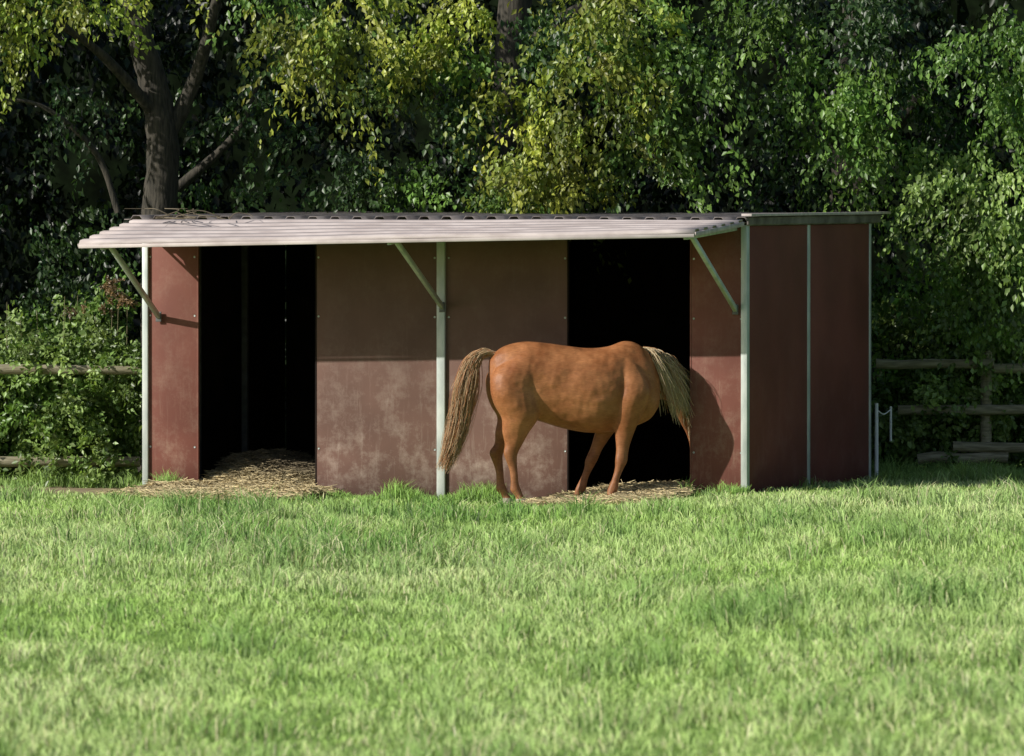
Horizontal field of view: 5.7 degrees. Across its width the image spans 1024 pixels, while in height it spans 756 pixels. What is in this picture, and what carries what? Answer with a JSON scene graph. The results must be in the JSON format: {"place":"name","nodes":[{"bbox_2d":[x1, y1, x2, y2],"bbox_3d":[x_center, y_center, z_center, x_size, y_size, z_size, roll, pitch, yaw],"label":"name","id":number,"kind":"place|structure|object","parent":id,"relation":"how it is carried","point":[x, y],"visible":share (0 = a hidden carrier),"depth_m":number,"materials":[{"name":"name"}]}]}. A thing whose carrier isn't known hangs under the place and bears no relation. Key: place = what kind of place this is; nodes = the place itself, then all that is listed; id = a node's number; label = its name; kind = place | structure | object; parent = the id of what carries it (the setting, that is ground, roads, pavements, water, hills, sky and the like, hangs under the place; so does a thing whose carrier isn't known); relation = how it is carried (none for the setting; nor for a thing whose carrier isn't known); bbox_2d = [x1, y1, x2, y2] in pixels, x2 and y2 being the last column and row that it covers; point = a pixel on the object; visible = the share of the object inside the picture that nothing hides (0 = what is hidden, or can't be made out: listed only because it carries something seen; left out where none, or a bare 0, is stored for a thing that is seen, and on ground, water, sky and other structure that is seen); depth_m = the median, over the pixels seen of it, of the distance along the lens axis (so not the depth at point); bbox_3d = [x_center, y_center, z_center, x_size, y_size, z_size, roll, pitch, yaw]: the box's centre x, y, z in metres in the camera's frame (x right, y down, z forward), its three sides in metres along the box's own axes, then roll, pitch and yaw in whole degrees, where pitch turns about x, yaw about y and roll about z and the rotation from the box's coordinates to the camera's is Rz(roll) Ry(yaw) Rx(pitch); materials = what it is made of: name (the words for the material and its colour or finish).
{"place":"outdoors","nodes":[
{"label":"outdoors","id":0,"kind":"place"},
{"bbox_2d":[135,469,752,502],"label":"edge grass","id":1,"kind":"structure","parent":0,"point":[472,494],"depth_m":100.91,"materials":[{"name":"green plant"}]},
{"bbox_2d":[0,454,1023,755],"bbox_3d":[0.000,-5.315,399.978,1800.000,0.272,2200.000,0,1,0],"label":"ground","id":2,"kind":"structure","parent":0,"point":[316,730],"depth_m":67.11,"materials":[{"name":"green plant"}]},
{"bbox_2d":[0,364,140,466],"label":"wooden fence","id":3,"kind":"object","parent":2,"relation":"on","point":[7,461],"visible":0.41,"depth_m":103.44,"materials":[{"name":"brown wood"}]},
{"bbox_2d":[0,264,141,487],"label":"bramble hedge","id":4,"kind":"object","parent":2,"relation":"on","point":[79,346],"visible":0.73,"depth_m":103.94,"materials":[{"name":"green plant"}]},
{"bbox_2d":[142,243,148,484],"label":"post","id":5,"kind":"object","parent":2,"relation":"on","point":[145,366],"visible":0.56,"depth_m":102.22,"materials":[{"name":"metal"}]},
{"bbox_2d":[149,246,196,480],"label":"front panel","id":6,"kind":"object","parent":2,"relation":"on","point":[173,367],"visible":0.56,"depth_m":102.15,"materials":[{"name":"brown wood"}]},
{"bbox_2d":[197,246,199,480],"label":"edge trim","id":7,"kind":"structure","parent":6,"relation":"attached to","point":[198,430],"depth_m":102.06,"materials":[{"name":"brown wood"}]},
{"bbox_2d":[0,0,396,471],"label":"beech tree","id":8,"kind":"object","parent":2,"relation":"on","point":[151,95],"visible":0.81,"depth_m":105.46,"materials":[{"name":"green plant"}]},
{"bbox_2d":[199,246,201,478],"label":"post","id":9,"kind":"object","parent":2,"relation":"on","point":[200,358],"visible":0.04,"depth_m":103.41,"materials":[{"name":"metal"}]},
{"bbox_2d":[201,245,284,479],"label":"wall","id":10,"kind":"structure","parent":2,"relation":"on","point":[221,348],"depth_m":104.53,"materials":[{"name":"black"}]},
{"bbox_2d":[317,238,436,496],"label":"front panel","id":11,"kind":"object","parent":2,"relation":"on","point":[376,367],"visible":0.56,"depth_m":101.39,"materials":[{"name":"brown wood"}]},
{"bbox_2d":[315,244,316,485],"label":"edge trim","id":12,"kind":"structure","parent":11,"relation":"attached to","point":[315,364],"depth_m":101.61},
{"bbox_2d":[88,447,700,507],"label":"straw bedding","id":13,"kind":"object","parent":2,"relation":"on","point":[292,472],"visible":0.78,"depth_m":101.24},
{"bbox_2d":[437,242,445,496],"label":"post","id":14,"kind":"object","parent":2,"relation":"on","point":[441,351],"visible":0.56,"depth_m":101.10,"materials":[{"name":"metal"}]},
{"bbox_2d":[79,219,745,244],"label":"canopy","id":15,"kind":"object","parent":14,"relation":"attached to","point":[135,231],"visible":1,"depth_m":100.39,"materials":[{"name":"grey metal"}]},
{"bbox_2d":[108,248,159,318],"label":"brace","id":16,"kind":"object","parent":15,"relation":"attached to","point":[134,281],"visible":1,"depth_m":101.57,"materials":[{"name":"grey metal"}]},
{"bbox_2d":[78,234,693,247],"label":"canopy front trim","id":17,"kind":"structure","parent":15,"relation":"attached to","point":[389,240],"depth_m":99.69,"materials":[{"name":"grey metal"}]},
{"bbox_2d":[124,211,881,220],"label":"roof","id":18,"kind":"structure","parent":15,"relation":"on","point":[419,215],"depth_m":101.82,"materials":[{"name":"grey metal"}]},
{"bbox_2d":[125,208,252,218],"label":"dried creeper","id":19,"kind":"object","parent":18,"relation":"on","point":[168,216],"visible":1,"depth_m":101.61,"materials":[{"name":"brown plant"}]},
{"bbox_2d":[747,215,880,224],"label":"roof verge","id":20,"kind":"structure","parent":18,"relation":"attached to","point":[824,219],"depth_m":101.75,"materials":[{"name":"grey metal"}]},
{"bbox_2d":[746,221,877,225],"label":"roof verge lining","id":21,"kind":"object","parent":20,"relation":"attached to","point":[808,224],"visible":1,"depth_m":101.59,"materials":[{"name":"grey metal"}]},
{"bbox_2d":[741,212,890,215],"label":"roof verge cap","id":22,"kind":"object","parent":20,"relation":"on","point":[795,214],"visible":1,"depth_m":101.64,"materials":[{"name":"grey metal"}]},
{"bbox_2d":[683,228,736,239],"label":"canopy rafter","id":23,"kind":"object","parent":15,"relation":"attached to","point":[730,230],"visible":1,"depth_m":99.35,"materials":[{"name":"metal"}]},
{"bbox_2d":[690,238,736,311],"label":"brace","id":24,"kind":"object","parent":15,"relation":"attached to","point":[714,274],"visible":1,"depth_m":99.41,"materials":[{"name":"metal"}]},
{"bbox_2d":[732,304,737,314],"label":"brace plate","id":25,"kind":"object","parent":24,"relation":"attached to","point":[734,313],"visible":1,"depth_m":100.00,"materials":[{"name":"metal"}]},
{"bbox_2d":[695,222,743,236],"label":"canopy end trim","id":26,"kind":"structure","parent":15,"relation":"attached to","point":[718,229],"depth_m":99.21,"materials":[{"name":"grey metal"}]},
{"bbox_2d":[395,243,443,308],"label":"brace","id":27,"kind":"object","parent":14,"relation":"attached to","point":[419,274],"visible":1,"depth_m":100.50,"materials":[{"name":"metal"}]},
{"bbox_2d":[188,0,779,283],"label":"hornbeam tree","id":28,"kind":"object","parent":2,"relation":"on","point":[510,143],"visible":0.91,"depth_m":104.02,"materials":[{"name":"green plant"}]},
{"bbox_2d":[286,234,689,487],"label":"back wall","id":29,"kind":"structure","parent":2,"relation":"on","point":[648,305],"depth_m":104.44,"materials":[{"name":"black"}]},
{"bbox_2d":[446,240,566,498],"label":"front panel","id":30,"kind":"object","parent":2,"relation":"on","point":[500,294],"visible":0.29,"depth_m":100.90,"materials":[{"name":"brown wood"}]},
{"bbox_2d":[567,240,569,491],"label":"edge trim","id":31,"kind":"structure","parent":30,"relation":"attached to","point":[568,344],"depth_m":100.67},
{"bbox_2d":[0,0,1023,462],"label":"woodland understorey","id":32,"kind":"object","parent":2,"relation":"on","point":[12,174],"visible":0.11,"depth_m":108.69,"materials":[{"name":"green plant"}]},
{"bbox_2d":[0,0,1023,456],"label":"distant woodland","id":33,"kind":"object","parent":2,"relation":"on","point":[64,174],"visible":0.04,"depth_m":113.55,"materials":[{"name":"green plant"}]},
{"bbox_2d":[436,341,694,503],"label":"horse","id":34,"kind":"object","parent":2,"relation":"on","point":[621,389],"visible":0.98,"depth_m":99.67},
{"bbox_2d":[692,228,740,494],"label":"front panel","id":35,"kind":"object","parent":2,"relation":"on","point":[716,387],"visible":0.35,"depth_m":100.13,"materials":[{"name":"brown wood"}]},
{"bbox_2d":[690,240,691,484],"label":"edge trim","id":36,"kind":"structure","parent":35,"relation":"attached to","point":[690,361],"depth_m":100.22,"materials":[{"name":"brown wood"}]},
{"bbox_2d":[741,225,749,489],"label":"post corner","id":37,"kind":"object","parent":2,"relation":"on","point":[745,277],"visible":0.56,"depth_m":100.01,"materials":[{"name":"grey metal"}]},
{"bbox_2d":[149,256,740,453],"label":"bolts","id":38,"kind":"object","parent":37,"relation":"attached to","point":[318,316],"visible":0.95,"depth_m":101.15,"materials":[{"name":"metal"}]},
{"bbox_2d":[749,225,806,492],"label":"side panel","id":39,"kind":"object","parent":2,"relation":"on","point":[778,370],"visible":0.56,"depth_m":100.88,"materials":[{"name":"brown wood"}]},
{"bbox_2d":[807,225,809,484],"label":"side post","id":40,"kind":"object","parent":2,"relation":"on","point":[808,352],"visible":0.56,"depth_m":101.71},
{"bbox_2d":[810,224,868,484],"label":"side panel","id":41,"kind":"object","parent":2,"relation":"on","point":[839,350],"visible":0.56,"depth_m":102.61,"materials":[{"name":"brown wood"}]},
{"bbox_2d":[670,0,1023,464],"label":"sycamore tree","id":42,"kind":"object","parent":2,"relation":"on","point":[851,136],"visible":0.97,"depth_m":104.23,"materials":[{"name":"green plant"}]},
{"bbox_2d":[869,224,870,476],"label":"side post back","id":43,"kind":"object","parent":2,"relation":"on","point":[870,350],"visible":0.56,"depth_m":103.48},
{"bbox_2d":[875,403,891,476],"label":"fence stake","id":44,"kind":"object","parent":2,"relation":"on","point":[876,436],"visible":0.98,"depth_m":103.62,"materials":[{"name":"white plastic"}]},
{"bbox_2d":[871,244,1023,470],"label":"shrub hedge","id":45,"kind":"object","parent":2,"relation":"on","point":[935,387],"visible":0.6,"depth_m":105.09,"materials":[{"name":"green plant"}]},
{"bbox_2d":[876,350,1023,466],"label":"wooden fence","id":46,"kind":"object","parent":2,"relation":"on","point":[985,448],"visible":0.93,"depth_m":104.59,"materials":[{"name":"brown wood"}]},
{"bbox_2d":[0,453,1023,488],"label":"rank grass","id":47,"kind":"structure","parent":0,"point":[886,470],"depth_m":103.18,"materials":[{"name":"green plant"}]}
]}

